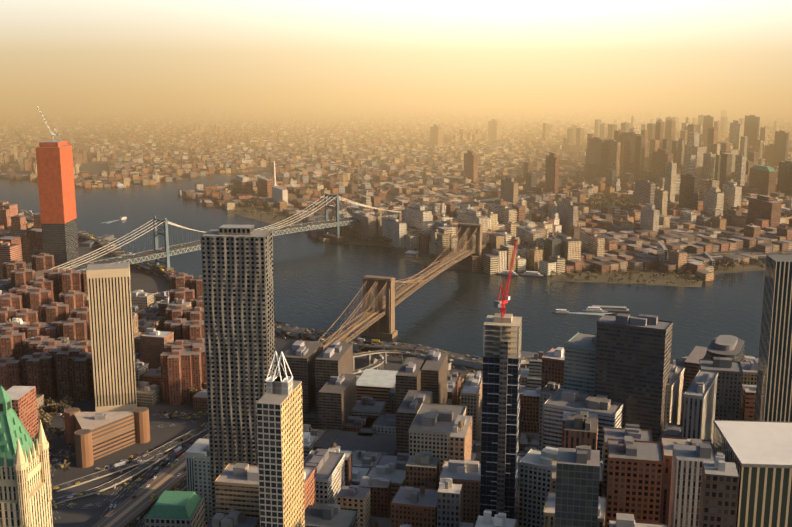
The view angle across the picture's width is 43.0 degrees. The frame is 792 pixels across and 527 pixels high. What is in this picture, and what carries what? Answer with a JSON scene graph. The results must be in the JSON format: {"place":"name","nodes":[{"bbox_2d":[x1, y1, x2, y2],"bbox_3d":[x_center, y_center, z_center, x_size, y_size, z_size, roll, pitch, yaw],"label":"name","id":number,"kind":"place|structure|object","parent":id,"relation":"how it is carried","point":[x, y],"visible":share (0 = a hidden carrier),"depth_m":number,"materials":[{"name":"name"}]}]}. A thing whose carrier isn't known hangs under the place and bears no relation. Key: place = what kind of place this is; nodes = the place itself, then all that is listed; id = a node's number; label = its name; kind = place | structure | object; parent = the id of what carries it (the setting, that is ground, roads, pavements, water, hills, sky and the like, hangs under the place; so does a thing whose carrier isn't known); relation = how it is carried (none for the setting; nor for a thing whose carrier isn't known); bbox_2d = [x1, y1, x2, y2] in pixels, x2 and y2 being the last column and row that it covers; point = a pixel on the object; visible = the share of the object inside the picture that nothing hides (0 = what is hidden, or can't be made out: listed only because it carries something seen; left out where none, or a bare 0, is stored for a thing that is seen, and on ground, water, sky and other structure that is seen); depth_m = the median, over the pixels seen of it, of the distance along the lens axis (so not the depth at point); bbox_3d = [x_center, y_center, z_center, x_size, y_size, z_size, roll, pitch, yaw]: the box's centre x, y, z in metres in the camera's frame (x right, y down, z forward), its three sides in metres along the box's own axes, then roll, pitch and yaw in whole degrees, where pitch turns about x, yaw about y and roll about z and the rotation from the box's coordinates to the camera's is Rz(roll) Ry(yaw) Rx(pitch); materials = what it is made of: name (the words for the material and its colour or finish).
{"place":"outdoors","nodes":[
{"label":"outdoors","id":0,"kind":"place"},
{"bbox_2d":[0,172,764,369],"bbox_3d":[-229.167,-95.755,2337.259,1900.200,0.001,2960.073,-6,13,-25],"label":"river water","id":1,"kind":"structure","parent":0,"point":[317,284],"depth_m":1675.14,"materials":[{"name":"liquid"}]},
{"bbox_2d":[276,223,504,375],"bbox_3d":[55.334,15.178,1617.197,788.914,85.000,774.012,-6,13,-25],"label":"bridge tower","id":2,"kind":"structure","parent":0,"point":[383,326],"depth_m":1401.45,"materials":[{"name":"beige stone"}]},
{"bbox_2d":[0,58,791,526],"bbox_3d":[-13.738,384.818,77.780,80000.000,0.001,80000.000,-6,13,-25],"label":"ground","id":3,"kind":"structure","parent":0,"point":[622,80],"depth_m":10698.98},
{"bbox_2d":[201,224,275,516],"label":"skyscraper","id":4,"kind":"structure","parent":3,"relation":"on","point":[238,289],"depth_m":717.65,"materials":[{"name":"metal"}]},
{"bbox_2d":[0,192,531,287],"bbox_3d":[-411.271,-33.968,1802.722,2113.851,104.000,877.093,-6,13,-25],"label":"suspension bridge","id":5,"kind":"structure","parent":3,"relation":"on","point":[185,248],"depth_m":1822.65,"materials":[{"name":"metal"}]},
{"bbox_2d":[91,213,547,526],"bbox_3d":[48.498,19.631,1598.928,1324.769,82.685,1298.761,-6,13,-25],"label":"bridge deck","id":6,"kind":"structure","parent":3,"relation":"on","point":[126,512],"depth_m":1282.10,"materials":[{"name":"stone"}]},
{"bbox_2d":[0,201,757,526],"bbox_3d":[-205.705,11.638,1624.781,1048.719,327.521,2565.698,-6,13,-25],"label":"buildings","id":7,"kind":"structure","parent":3,"relation":"on","point":[639,478],"depth_m":686.35,"materials":[{"name":"brown brick"}]},
{"bbox_2d":[25,181,734,367],"bbox_3d":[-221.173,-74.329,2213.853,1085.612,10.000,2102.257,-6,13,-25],"label":"boats","id":8,"kind":"object","parent":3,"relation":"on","point":[601,310],"visible":0.69,"depth_m":1751.82,"materials":[{"name":"plastic"}]},
{"bbox_2d":[0,201,786,519],"bbox_3d":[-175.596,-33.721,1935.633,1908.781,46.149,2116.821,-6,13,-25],"label":"cars","id":9,"kind":"object","parent":3,"relation":"on","point":[184,415],"visible":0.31,"depth_m":1103.41,"materials":[{"name":"grey metal"}]},
{"bbox_2d":[0,99,791,280],"bbox_3d":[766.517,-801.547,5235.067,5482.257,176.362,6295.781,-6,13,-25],"label":"distant city buildings","id":10,"kind":"structure","parent":3,"relation":"on","point":[424,170],"depth_m":3311.26,"materials":[{"name":"beige concrete"}]},
{"bbox_2d":[0,115,791,526],"bbox_3d":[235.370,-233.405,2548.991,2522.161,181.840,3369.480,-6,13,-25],"label":"buildings","id":11,"kind":"structure","parent":3,"relation":"on","point":[618,371],"depth_m":1034.13,"materials":[{"name":"brown glass"}]},
{"bbox_2d":[0,140,791,526],"bbox_3d":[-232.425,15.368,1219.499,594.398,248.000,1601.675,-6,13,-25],"label":"towers","id":12,"kind":"structure","parent":3,"relation":"on","point":[758,450],"depth_m":658.76,"materials":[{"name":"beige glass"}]},
{"bbox_2d":[37,106,516,322],"bbox_3d":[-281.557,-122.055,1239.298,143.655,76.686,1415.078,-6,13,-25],"label":"tower cranes","id":13,"kind":"object","parent":12,"relation":"on","point":[500,304],"visible":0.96,"depth_m":655.33},
{"bbox_2d":[18,209,791,526],"bbox_3d":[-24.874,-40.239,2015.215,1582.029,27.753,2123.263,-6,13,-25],"label":"roads and viaducts","id":14,"kind":"structure","parent":3,"relation":"on","point":[116,498],"depth_m":1033.53,"materials":[{"name":"grey asphalt"}]},
{"bbox_2d":[228,198,765,286],"bbox_3d":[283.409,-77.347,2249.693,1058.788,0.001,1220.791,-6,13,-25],"label":"park lawns","id":15,"kind":"structure","parent":3,"relation":"on","point":[661,280],"depth_m":1834.31,"materials":[{"name":"green plant"}]},
{"bbox_2d":[32,192,764,476],"bbox_3d":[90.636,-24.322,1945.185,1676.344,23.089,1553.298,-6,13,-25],"label":"winter trees","id":16,"kind":"object","parent":15,"relation":"on","point":[598,204],"visible":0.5,"depth_m":1791.21,"materials":[{"name":"brown plant"}]},
{"bbox_2d":[0,0,791,60],"label":"sky","id":17,"kind":"structure","parent":0,"point":[30,30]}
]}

